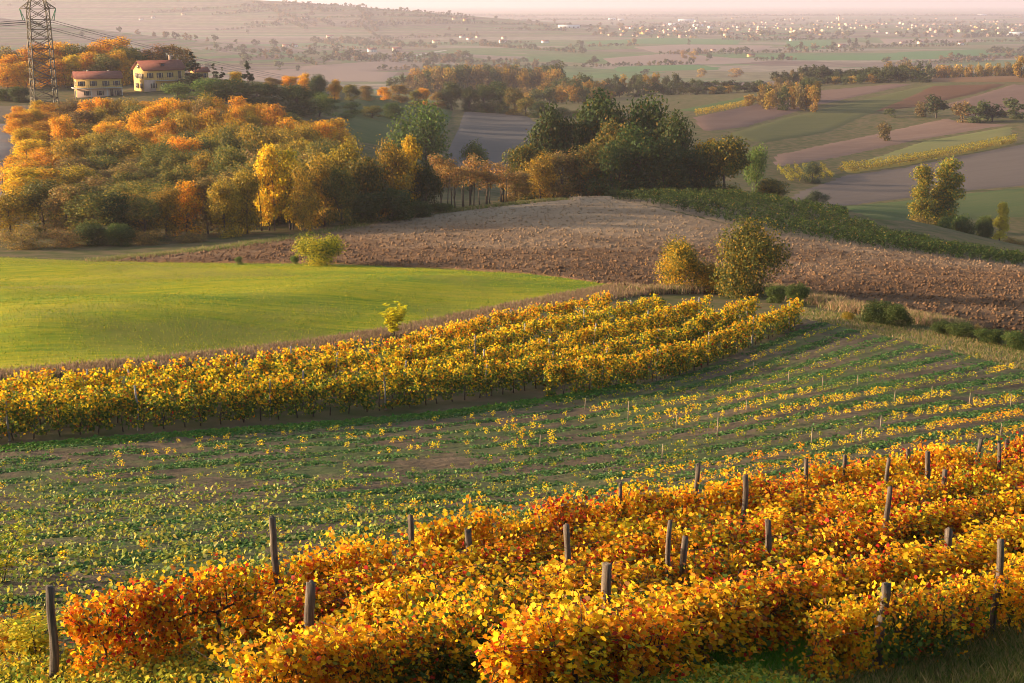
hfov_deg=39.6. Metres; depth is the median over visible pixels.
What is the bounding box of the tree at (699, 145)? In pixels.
[693,137,714,170]
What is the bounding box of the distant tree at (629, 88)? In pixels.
[625,84,632,96]
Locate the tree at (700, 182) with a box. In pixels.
[686,142,722,196]
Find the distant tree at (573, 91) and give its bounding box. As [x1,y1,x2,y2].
[563,83,582,102]
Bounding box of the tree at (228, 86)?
[208,78,251,100]
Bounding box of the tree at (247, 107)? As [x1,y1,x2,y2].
[241,103,257,122]
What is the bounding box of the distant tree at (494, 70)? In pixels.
[490,67,500,75]
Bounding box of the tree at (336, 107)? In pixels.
[327,97,342,109]
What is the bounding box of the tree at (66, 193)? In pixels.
[38,184,96,231]
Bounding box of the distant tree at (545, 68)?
[540,64,548,72]
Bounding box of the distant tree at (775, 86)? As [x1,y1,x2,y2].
[772,82,780,90]
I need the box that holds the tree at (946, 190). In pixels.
[929,156,967,229]
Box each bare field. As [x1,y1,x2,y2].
[0,124,13,222]
[772,144,1023,208]
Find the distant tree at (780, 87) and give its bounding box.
[776,83,784,100]
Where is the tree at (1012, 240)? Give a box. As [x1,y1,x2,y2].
[1003,236,1023,245]
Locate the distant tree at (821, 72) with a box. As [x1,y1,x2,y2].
[816,66,828,77]
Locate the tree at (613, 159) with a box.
[583,141,634,196]
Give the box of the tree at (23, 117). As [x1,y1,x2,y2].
[0,111,33,133]
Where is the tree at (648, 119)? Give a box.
[620,83,678,177]
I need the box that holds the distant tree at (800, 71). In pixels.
[794,66,805,75]
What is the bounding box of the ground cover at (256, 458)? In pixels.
[0,322,1023,646]
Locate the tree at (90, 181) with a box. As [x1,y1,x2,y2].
[75,174,118,188]
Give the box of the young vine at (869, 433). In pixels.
[865,428,873,438]
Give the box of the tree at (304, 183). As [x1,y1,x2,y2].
[288,157,318,230]
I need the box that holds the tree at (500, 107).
[486,77,512,113]
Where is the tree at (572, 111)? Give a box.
[569,110,581,116]
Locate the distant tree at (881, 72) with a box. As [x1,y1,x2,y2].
[875,70,884,82]
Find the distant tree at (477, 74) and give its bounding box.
[468,65,485,89]
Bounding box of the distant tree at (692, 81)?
[686,78,700,91]
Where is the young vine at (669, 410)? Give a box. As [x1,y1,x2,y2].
[664,407,675,416]
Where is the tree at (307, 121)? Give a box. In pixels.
[299,119,316,125]
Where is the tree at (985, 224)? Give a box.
[974,215,994,238]
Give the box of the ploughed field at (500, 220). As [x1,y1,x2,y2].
[113,196,1023,335]
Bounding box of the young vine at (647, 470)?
[641,464,653,476]
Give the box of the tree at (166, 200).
[147,181,183,236]
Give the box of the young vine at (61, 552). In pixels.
[52,546,68,560]
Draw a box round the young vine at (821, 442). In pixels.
[817,437,827,448]
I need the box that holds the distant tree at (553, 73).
[546,68,562,92]
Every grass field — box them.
[681,97,755,111]
[930,67,1022,70]
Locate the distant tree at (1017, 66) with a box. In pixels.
[1012,55,1023,77]
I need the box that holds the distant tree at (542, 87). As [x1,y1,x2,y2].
[535,81,553,100]
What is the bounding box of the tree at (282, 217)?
[276,149,322,223]
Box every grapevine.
[0,604,69,666]
[55,569,151,681]
[97,569,182,673]
[131,555,223,664]
[169,537,267,657]
[194,612,322,682]
[221,557,282,640]
[249,619,356,682]
[250,578,331,643]
[263,534,334,622]
[264,621,344,680]
[273,568,370,634]
[281,601,343,643]
[296,523,385,620]
[299,603,400,682]
[312,612,388,682]
[314,596,382,633]
[317,568,394,620]
[323,521,401,588]
[333,597,436,682]
[340,566,426,645]
[346,543,438,622]
[346,604,437,682]
[371,541,455,606]
[372,558,461,625]
[376,591,471,678]
[385,604,477,682]
[390,513,459,574]
[403,587,497,682]
[405,567,515,658]
[413,523,488,585]
[414,501,481,568]
[415,563,497,620]
[438,554,512,603]
[441,541,518,579]
[443,580,523,679]
[444,491,517,557]
[446,565,543,634]
[460,547,548,600]
[469,599,588,682]
[470,613,559,682]
[476,600,536,682]
[478,506,540,556]
[479,527,552,573]
[491,572,573,614]
[497,595,585,682]
[502,500,563,566]
[509,555,565,598]
[511,590,640,682]
[515,488,598,558]
[518,526,574,580]
[518,545,617,610]
[518,592,639,682]
[520,578,606,616]
[537,529,604,560]
[546,541,611,595]
[547,488,622,553]
[552,548,627,614]
[557,575,650,615]
[567,601,657,682]
[569,502,641,562]
[571,548,671,608]
[572,575,670,675]
[573,529,638,574]
[587,482,640,542]
[590,503,658,554]
[590,598,669,676]
[595,526,664,584]
[597,584,700,682]
[604,471,665,527]
[616,506,678,544]
[616,580,723,677]
[617,544,682,594]
[618,512,699,580]
[622,576,708,670]
[631,473,687,532]
[631,587,724,670]
[640,561,719,660]
[645,482,705,522]
[652,495,702,555]
[652,521,721,579]
[654,565,767,668]
[659,531,745,595]
[665,563,771,664]
[671,504,719,544]
[671,507,750,572]
[677,470,741,522]
[687,540,755,592]
[688,507,771,566]
[693,495,743,534]
[700,466,762,518]
[702,530,784,583]
[714,559,800,660]
[723,465,779,519]
[724,507,787,567]
[730,555,840,639]
[733,556,811,650]
[737,499,777,537]
[740,494,813,568]
[748,475,807,528]
[748,479,797,512]
[749,524,839,582]
[751,533,812,589]
[763,472,814,501]
[772,479,816,518]
[775,506,825,560]
[784,587,864,682]
[785,455,838,497]
[785,539,867,638]
[797,514,855,576]
[799,481,842,522]
[799,546,890,627]
[801,479,879,532]
[801,503,845,545]
[802,581,888,678]
[807,475,856,511]
[809,453,869,491]
[810,501,885,565]
[815,475,883,509]
[830,456,878,501]
[832,537,913,626]
[842,488,890,525]
[845,513,910,558]
[848,467,895,516]
[850,447,898,488]
[852,529,948,621]
[854,562,946,670]
[855,491,935,560]
[860,492,901,530]
[864,477,947,511]
[868,461,933,498]
[869,447,918,486]
[870,536,945,596]
[889,498,950,551]
[890,439,935,480]
[892,474,948,506]
[895,471,933,486]
[899,587,978,666]
[901,523,989,607]
[905,494,964,552]
[909,471,963,518]
[912,568,997,653]
[913,433,965,478]
[913,453,968,485]
[918,442,973,470]
[920,465,981,508]
[921,487,983,548]
[929,530,987,582]
[929,560,1008,644]
[936,522,1018,585]
[938,452,1001,504]
[940,437,980,469]
[946,491,1008,542]
[948,457,992,502]
[961,509,1023,584]
[965,455,1008,497]
[967,487,1016,525]
[970,439,1006,466]
[970,467,1020,512]
[976,476,1023,532]
[977,548,1023,635]
[982,455,1020,480]
[985,471,1023,496]
[985,512,1023,564]
[986,507,1023,552]
[989,427,1023,469]
[989,488,1023,522]
[989,538,1023,622]
[995,459,1023,478]
[996,465,1023,494]
[1002,435,1023,463]
[1005,447,1023,469]
[1013,478,1023,491]
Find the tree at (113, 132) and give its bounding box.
[100,125,136,137]
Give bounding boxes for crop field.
[586,38,739,43]
[614,65,719,71]
[760,54,796,58]
[786,40,835,50]
[793,50,990,59]
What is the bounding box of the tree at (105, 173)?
[91,169,120,179]
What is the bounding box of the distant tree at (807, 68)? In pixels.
[802,65,813,71]
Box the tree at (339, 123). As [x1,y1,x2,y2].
[323,117,356,147]
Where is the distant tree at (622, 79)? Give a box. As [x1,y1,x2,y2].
[618,74,627,93]
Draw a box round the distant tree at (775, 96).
[771,88,781,107]
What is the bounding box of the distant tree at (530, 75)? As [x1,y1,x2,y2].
[524,72,536,88]
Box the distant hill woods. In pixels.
[7,0,721,74]
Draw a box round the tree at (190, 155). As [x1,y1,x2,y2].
[183,146,218,166]
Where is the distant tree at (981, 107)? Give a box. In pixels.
[964,99,993,122]
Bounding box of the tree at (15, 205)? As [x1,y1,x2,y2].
[0,185,39,237]
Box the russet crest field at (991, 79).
[932,72,1023,81]
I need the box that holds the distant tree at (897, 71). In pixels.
[892,68,903,81]
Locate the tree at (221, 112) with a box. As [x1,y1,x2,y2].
[207,107,226,121]
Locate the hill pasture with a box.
[727,83,956,141]
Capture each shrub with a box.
[234,257,242,264]
[290,254,298,264]
[291,231,348,266]
[406,199,435,217]
[690,259,722,292]
[764,284,787,302]
[783,281,809,306]
[841,311,855,319]
[856,299,894,324]
[883,303,914,327]
[928,319,959,335]
[945,321,981,338]
[972,327,1007,344]
[974,323,982,339]
[997,330,1023,351]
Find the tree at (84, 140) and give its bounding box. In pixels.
[71,131,95,149]
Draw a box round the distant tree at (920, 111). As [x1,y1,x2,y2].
[913,101,928,116]
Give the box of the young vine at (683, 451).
[674,449,690,459]
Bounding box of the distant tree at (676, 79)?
[670,72,682,91]
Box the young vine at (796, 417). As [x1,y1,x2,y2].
[787,416,800,424]
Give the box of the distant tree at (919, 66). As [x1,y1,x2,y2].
[915,61,924,77]
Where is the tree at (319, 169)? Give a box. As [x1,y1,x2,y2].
[304,143,347,227]
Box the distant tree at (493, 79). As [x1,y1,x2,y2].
[488,70,502,85]
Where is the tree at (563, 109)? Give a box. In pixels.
[552,107,572,115]
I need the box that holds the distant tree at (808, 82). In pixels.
[803,78,814,87]
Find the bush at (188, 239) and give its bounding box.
[172,231,207,243]
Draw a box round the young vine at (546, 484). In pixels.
[541,481,551,491]
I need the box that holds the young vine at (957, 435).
[950,428,960,439]
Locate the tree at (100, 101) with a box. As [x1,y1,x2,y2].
[91,95,111,114]
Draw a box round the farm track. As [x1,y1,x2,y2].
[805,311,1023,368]
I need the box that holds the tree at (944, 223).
[937,215,954,229]
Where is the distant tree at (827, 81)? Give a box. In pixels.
[821,77,831,84]
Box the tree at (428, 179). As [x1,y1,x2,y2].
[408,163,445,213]
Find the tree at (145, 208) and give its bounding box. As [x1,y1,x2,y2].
[120,193,163,241]
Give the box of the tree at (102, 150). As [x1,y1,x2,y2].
[86,136,134,168]
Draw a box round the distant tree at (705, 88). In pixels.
[701,85,711,93]
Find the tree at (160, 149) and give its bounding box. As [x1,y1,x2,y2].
[132,141,179,161]
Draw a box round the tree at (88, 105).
[74,99,96,128]
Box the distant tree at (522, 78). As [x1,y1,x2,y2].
[515,72,530,92]
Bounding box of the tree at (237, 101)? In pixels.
[228,95,248,110]
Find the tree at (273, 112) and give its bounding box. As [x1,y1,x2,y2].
[260,103,288,129]
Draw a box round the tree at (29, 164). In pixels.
[0,160,42,191]
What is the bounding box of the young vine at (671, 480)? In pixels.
[661,475,675,485]
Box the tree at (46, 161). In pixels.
[34,155,63,168]
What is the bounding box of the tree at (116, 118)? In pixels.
[103,113,125,131]
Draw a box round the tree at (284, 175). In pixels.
[272,147,301,229]
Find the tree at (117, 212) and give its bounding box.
[95,189,141,241]
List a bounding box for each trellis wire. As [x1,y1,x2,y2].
[90,451,995,602]
[210,475,1011,625]
[211,459,1018,600]
[325,470,1021,602]
[474,487,1022,589]
[630,519,1020,592]
[863,561,1021,602]
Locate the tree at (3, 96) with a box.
[0,88,13,100]
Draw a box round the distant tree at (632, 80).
[627,74,637,93]
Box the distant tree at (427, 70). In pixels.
[422,65,434,88]
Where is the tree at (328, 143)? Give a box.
[307,134,339,154]
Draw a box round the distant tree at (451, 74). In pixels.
[443,66,458,82]
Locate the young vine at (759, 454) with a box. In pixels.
[756,450,765,458]
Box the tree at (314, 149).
[303,139,336,162]
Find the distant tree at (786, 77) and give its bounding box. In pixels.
[781,75,790,83]
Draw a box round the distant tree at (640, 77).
[635,74,642,90]
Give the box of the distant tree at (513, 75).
[509,69,518,87]
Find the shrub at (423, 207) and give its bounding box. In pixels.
[406,199,435,217]
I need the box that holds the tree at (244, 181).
[230,164,263,234]
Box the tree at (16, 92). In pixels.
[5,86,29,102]
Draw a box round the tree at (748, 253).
[701,215,793,299]
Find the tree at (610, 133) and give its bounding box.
[588,118,635,195]
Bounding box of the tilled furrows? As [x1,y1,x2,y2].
[0,319,1023,668]
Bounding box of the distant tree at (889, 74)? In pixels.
[883,70,896,82]
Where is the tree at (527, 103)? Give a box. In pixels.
[514,97,535,116]
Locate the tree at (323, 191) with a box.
[304,153,343,221]
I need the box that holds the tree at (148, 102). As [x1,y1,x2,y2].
[137,100,161,109]
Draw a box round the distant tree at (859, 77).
[855,74,866,83]
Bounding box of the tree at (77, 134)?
[59,129,88,140]
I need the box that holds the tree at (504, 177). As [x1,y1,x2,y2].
[490,162,525,202]
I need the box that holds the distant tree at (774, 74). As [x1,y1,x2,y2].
[770,71,782,82]
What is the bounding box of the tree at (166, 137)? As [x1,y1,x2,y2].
[157,129,179,146]
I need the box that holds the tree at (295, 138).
[288,125,308,143]
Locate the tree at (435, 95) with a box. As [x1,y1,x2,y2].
[429,92,445,107]
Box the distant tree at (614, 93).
[602,89,616,98]
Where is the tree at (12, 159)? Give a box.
[0,153,37,173]
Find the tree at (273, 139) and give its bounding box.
[254,120,288,148]
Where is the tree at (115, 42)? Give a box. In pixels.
[97,36,132,54]
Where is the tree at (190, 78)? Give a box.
[175,52,202,91]
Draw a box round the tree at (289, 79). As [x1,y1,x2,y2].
[281,75,298,87]
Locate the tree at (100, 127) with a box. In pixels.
[91,121,117,134]
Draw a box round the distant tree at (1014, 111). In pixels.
[1002,97,1023,118]
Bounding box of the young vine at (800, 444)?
[794,442,808,451]
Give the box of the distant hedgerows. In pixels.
[151,0,1023,69]
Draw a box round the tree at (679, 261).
[645,234,705,290]
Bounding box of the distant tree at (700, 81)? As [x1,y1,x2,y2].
[695,79,705,86]
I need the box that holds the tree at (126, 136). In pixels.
[108,129,143,148]
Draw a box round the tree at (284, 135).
[267,124,291,142]
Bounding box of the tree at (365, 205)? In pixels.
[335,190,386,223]
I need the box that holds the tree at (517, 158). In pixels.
[501,141,540,199]
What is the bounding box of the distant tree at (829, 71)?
[825,69,833,75]
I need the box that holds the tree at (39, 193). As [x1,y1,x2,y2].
[18,177,71,234]
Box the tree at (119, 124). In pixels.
[108,120,127,131]
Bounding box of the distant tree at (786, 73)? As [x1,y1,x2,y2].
[781,70,791,80]
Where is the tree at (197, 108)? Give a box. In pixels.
[189,98,211,116]
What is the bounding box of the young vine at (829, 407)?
[826,406,836,416]
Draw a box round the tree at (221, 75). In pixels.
[219,67,226,80]
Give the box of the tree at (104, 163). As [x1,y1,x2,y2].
[82,153,124,172]
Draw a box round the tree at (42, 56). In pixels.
[33,51,63,84]
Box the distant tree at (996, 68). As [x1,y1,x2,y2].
[993,63,1002,75]
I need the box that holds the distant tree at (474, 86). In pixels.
[472,64,482,89]
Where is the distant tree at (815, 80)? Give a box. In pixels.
[810,77,825,85]
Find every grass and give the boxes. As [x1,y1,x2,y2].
[0,281,651,379]
[0,383,639,451]
[0,609,1023,682]
[80,197,572,261]
[197,533,1023,682]
[461,584,1017,682]
[623,198,1023,266]
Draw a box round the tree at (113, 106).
[105,97,129,127]
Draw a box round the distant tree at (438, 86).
[430,67,447,92]
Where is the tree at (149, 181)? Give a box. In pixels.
[144,177,157,197]
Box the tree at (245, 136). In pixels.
[234,118,263,152]
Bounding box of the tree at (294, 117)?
[285,110,305,122]
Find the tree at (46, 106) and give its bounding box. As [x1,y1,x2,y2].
[38,102,69,113]
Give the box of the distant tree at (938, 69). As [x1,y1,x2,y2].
[933,64,946,77]
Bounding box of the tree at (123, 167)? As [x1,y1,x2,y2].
[106,160,148,179]
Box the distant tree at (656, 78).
[650,72,661,92]
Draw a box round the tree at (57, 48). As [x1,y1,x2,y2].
[45,39,78,60]
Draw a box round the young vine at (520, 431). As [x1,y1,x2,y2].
[516,429,525,437]
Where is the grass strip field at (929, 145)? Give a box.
[858,127,1011,163]
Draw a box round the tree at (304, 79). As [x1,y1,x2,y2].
[297,72,310,87]
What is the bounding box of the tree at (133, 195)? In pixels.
[112,188,151,233]
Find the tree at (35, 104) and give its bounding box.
[27,100,44,111]
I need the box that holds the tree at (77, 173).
[55,160,104,206]
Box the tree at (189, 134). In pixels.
[172,129,209,142]
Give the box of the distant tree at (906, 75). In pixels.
[897,70,912,81]
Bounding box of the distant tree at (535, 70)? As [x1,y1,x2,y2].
[532,67,544,87]
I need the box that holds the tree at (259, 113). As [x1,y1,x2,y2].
[254,103,271,121]
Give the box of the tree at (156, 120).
[145,115,174,133]
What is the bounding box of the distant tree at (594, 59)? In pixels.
[591,55,599,63]
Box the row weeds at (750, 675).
[569,656,834,682]
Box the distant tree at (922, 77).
[916,75,931,82]
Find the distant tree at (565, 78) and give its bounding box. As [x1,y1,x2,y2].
[556,75,575,88]
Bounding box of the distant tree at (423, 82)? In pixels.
[409,72,430,89]
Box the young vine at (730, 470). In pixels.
[724,463,737,475]
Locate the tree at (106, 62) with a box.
[87,53,122,70]
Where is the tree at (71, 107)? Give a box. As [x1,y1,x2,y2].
[49,97,84,118]
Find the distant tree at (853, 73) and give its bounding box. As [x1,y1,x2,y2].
[848,71,858,81]
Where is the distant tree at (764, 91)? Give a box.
[756,89,766,104]
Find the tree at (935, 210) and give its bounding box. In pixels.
[923,198,959,224]
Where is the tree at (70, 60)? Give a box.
[60,53,85,87]
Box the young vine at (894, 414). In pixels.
[890,410,898,420]
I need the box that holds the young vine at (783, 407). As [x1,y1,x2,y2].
[779,402,787,412]
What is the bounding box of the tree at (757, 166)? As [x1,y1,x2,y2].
[742,141,768,196]
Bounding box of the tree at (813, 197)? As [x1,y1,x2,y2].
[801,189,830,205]
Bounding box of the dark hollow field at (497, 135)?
[448,111,536,178]
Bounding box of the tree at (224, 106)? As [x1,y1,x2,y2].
[209,96,233,113]
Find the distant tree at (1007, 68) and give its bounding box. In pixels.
[1001,62,1014,75]
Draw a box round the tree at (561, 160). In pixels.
[538,151,583,197]
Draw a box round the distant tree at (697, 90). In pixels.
[692,86,702,94]
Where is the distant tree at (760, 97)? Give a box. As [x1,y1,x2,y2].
[757,92,768,108]
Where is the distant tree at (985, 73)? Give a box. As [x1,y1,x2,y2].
[982,63,992,76]
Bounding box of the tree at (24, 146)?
[12,138,51,158]
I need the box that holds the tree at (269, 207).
[252,141,285,230]
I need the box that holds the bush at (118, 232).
[100,222,137,246]
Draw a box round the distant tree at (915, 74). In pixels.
[910,71,919,81]
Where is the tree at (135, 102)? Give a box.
[117,96,146,122]
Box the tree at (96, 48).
[85,42,110,69]
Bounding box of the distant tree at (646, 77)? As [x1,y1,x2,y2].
[642,74,653,91]
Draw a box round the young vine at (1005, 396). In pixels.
[999,393,1009,402]
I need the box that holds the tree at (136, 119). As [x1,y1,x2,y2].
[123,111,157,138]
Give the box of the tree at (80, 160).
[49,155,100,170]
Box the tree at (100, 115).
[85,104,108,127]
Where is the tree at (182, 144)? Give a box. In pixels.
[163,134,209,154]
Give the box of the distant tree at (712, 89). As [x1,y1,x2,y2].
[708,86,717,93]
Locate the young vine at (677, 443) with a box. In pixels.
[671,439,682,448]
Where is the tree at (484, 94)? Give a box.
[471,84,494,112]
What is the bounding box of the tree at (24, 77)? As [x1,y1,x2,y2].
[6,61,44,88]
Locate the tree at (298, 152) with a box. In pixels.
[275,145,314,200]
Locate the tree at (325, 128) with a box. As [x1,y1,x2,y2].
[306,119,339,144]
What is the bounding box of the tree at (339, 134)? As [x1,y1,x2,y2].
[336,130,352,148]
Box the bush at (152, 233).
[130,228,169,245]
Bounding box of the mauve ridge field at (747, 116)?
[693,83,910,130]
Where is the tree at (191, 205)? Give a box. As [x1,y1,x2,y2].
[167,180,204,236]
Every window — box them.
[78,81,84,86]
[84,91,90,95]
[90,81,96,85]
[102,81,109,85]
[115,90,121,94]
[147,73,152,77]
[167,72,172,77]
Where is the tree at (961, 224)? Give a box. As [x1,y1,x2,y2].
[949,213,978,234]
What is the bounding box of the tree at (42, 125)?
[23,121,55,142]
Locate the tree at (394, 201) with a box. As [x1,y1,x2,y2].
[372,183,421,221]
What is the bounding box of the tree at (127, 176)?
[98,170,155,189]
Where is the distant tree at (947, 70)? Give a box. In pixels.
[938,64,953,77]
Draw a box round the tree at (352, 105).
[340,101,363,114]
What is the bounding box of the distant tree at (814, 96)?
[807,86,819,111]
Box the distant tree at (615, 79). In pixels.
[610,74,620,94]
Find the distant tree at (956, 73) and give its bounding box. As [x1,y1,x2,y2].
[950,64,964,77]
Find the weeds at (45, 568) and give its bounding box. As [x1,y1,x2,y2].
[0,466,817,677]
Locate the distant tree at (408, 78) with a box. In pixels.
[404,75,412,83]
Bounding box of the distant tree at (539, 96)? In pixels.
[529,92,546,101]
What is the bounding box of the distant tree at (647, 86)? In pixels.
[644,83,653,95]
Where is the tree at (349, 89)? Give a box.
[342,84,361,100]
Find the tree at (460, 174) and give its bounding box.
[441,160,469,207]
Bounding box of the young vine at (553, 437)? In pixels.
[545,434,556,443]
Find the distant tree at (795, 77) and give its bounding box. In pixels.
[788,72,799,81]
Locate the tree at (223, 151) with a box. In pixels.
[212,144,239,165]
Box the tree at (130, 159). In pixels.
[121,156,139,170]
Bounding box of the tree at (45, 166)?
[33,163,71,182]
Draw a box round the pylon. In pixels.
[19,0,58,107]
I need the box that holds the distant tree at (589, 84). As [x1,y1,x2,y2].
[582,79,594,93]
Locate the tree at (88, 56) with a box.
[73,51,103,70]
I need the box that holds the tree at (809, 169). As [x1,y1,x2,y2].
[801,161,822,183]
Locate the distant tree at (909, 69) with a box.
[903,68,919,80]
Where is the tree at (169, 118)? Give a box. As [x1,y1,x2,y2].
[162,104,180,135]
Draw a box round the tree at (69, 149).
[47,136,96,168]
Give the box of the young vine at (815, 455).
[810,453,824,462]
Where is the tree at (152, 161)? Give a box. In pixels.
[135,150,168,171]
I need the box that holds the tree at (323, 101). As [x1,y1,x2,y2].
[302,91,336,116]
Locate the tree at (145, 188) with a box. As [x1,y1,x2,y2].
[120,179,193,226]
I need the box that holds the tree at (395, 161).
[373,130,419,217]
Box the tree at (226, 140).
[214,123,245,153]
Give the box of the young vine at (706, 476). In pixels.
[700,469,712,479]
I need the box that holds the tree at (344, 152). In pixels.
[316,128,364,218]
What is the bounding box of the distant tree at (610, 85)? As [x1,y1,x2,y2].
[602,77,615,88]
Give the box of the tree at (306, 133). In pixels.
[291,120,324,143]
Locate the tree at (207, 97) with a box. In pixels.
[190,88,219,109]
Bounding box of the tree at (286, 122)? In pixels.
[275,116,297,131]
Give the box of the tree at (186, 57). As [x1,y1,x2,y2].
[172,46,196,75]
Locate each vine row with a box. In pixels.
[0,290,613,405]
[0,292,715,432]
[0,293,666,421]
[0,294,761,440]
[542,297,804,397]
[615,189,1023,265]
[632,187,1023,263]
[651,187,1023,261]
[668,187,994,255]
[685,187,929,239]
[694,99,750,111]
[694,101,753,114]
[701,187,877,227]
[717,188,848,217]
[777,163,793,180]
[784,164,801,180]
[794,161,811,178]
[811,162,825,178]
[820,161,833,177]
[837,137,1016,171]
[840,136,1015,168]
[841,133,1017,165]
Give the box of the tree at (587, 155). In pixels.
[563,142,606,196]
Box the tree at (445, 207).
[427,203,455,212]
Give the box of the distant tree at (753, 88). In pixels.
[744,84,759,91]
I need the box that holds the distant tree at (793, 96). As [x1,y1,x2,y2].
[788,86,798,108]
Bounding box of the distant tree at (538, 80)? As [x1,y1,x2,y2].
[531,71,542,88]
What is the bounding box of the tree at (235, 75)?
[228,71,242,81]
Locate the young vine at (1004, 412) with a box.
[994,408,1008,418]
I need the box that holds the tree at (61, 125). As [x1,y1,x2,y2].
[48,114,76,150]
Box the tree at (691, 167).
[674,145,706,191]
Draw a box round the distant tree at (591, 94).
[588,87,598,101]
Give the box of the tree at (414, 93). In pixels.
[408,89,423,104]
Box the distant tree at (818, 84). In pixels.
[814,81,822,98]
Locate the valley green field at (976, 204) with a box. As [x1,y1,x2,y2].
[846,188,1023,221]
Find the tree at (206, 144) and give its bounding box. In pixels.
[192,134,220,154]
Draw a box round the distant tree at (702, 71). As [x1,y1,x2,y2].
[697,68,706,76]
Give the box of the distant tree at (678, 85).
[673,82,683,93]
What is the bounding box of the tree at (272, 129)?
[257,124,280,136]
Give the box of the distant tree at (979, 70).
[974,62,983,76]
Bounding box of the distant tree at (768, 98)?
[761,88,778,109]
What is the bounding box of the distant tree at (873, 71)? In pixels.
[863,67,879,81]
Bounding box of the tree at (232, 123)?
[216,117,243,131]
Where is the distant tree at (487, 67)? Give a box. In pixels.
[480,63,494,88]
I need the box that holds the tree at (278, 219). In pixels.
[229,155,294,224]
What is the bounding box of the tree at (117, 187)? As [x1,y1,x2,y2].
[102,179,150,197]
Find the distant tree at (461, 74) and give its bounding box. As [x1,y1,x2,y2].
[450,66,469,92]
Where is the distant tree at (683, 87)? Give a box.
[676,85,688,94]
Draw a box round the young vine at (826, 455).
[818,451,834,461]
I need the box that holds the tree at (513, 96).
[503,86,524,114]
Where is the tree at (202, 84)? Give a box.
[186,77,222,96]
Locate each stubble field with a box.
[242,68,396,81]
[299,61,414,72]
[604,53,765,64]
[635,45,771,52]
[773,119,1007,165]
[881,39,983,42]
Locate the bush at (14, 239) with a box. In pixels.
[0,224,49,249]
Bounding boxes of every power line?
[28,21,352,85]
[31,24,391,88]
[53,20,388,87]
[53,22,345,86]
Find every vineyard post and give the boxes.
[5,400,10,440]
[46,585,58,681]
[134,385,139,430]
[269,379,270,419]
[269,515,284,611]
[302,370,303,406]
[304,580,315,628]
[383,372,385,409]
[407,514,413,561]
[465,528,471,571]
[563,523,570,565]
[601,562,611,606]
[619,482,622,517]
[665,520,672,585]
[679,535,687,584]
[692,462,700,523]
[740,475,748,527]
[751,316,753,346]
[764,519,771,571]
[804,457,807,489]
[843,455,846,484]
[872,582,890,671]
[881,486,892,549]
[884,457,890,484]
[906,448,909,471]
[925,450,930,480]
[941,469,947,493]
[944,527,952,591]
[975,438,982,461]
[988,539,1003,633]
[997,440,1000,471]
[1004,438,1008,465]
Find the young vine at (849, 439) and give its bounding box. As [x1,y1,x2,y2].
[844,433,854,442]
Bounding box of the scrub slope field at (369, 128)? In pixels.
[332,94,453,144]
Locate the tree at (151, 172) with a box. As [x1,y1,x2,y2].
[132,166,164,181]
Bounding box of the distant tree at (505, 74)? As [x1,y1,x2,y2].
[500,68,510,88]
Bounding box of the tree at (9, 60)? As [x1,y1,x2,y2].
[0,53,35,86]
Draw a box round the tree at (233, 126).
[219,114,239,135]
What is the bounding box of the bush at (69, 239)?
[34,227,87,248]
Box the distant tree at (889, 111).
[883,108,895,117]
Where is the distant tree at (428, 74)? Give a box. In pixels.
[422,69,435,93]
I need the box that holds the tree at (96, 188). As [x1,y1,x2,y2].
[81,182,117,208]
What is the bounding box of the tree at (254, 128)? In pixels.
[234,123,266,136]
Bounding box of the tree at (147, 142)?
[138,136,156,146]
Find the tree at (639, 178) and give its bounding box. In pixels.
[608,117,661,196]
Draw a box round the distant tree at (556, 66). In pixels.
[548,61,565,78]
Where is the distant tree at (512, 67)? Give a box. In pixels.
[508,64,517,88]
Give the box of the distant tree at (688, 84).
[678,80,690,86]
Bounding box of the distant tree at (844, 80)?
[841,76,849,84]
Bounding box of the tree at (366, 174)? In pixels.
[342,153,388,221]
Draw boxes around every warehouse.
[558,25,579,27]
[678,19,693,21]
[1008,32,1023,35]
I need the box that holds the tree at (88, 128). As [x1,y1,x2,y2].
[73,122,95,134]
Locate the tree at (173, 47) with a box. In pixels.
[156,43,179,59]
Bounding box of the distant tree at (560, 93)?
[552,85,568,102]
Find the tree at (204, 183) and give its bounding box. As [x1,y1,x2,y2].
[182,175,227,233]
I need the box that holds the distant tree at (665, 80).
[661,75,669,89]
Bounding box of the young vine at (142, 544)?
[139,539,153,548]
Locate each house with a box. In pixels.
[71,70,122,97]
[131,55,185,91]
[188,67,210,88]
[367,48,376,51]
[392,47,401,50]
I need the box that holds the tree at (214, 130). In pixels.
[192,117,233,146]
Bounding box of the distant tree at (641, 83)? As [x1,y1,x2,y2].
[630,80,645,96]
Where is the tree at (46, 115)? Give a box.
[34,112,62,127]
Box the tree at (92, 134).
[84,131,101,146]
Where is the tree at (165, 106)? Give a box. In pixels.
[150,97,183,125]
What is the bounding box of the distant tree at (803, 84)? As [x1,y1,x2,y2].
[800,80,807,106]
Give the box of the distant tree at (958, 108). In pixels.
[950,100,971,122]
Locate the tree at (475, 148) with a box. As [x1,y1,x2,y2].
[457,138,489,190]
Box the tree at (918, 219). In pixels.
[910,215,935,224]
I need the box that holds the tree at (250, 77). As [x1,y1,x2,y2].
[240,60,254,93]
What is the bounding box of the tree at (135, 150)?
[111,135,156,162]
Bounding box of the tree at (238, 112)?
[220,105,246,128]
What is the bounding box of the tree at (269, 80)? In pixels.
[264,77,282,88]
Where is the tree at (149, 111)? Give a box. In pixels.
[139,104,161,123]
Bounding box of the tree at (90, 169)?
[61,166,96,183]
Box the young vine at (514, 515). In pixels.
[509,508,526,518]
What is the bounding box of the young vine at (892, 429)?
[883,427,895,434]
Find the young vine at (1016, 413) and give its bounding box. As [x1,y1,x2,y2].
[1009,409,1023,416]

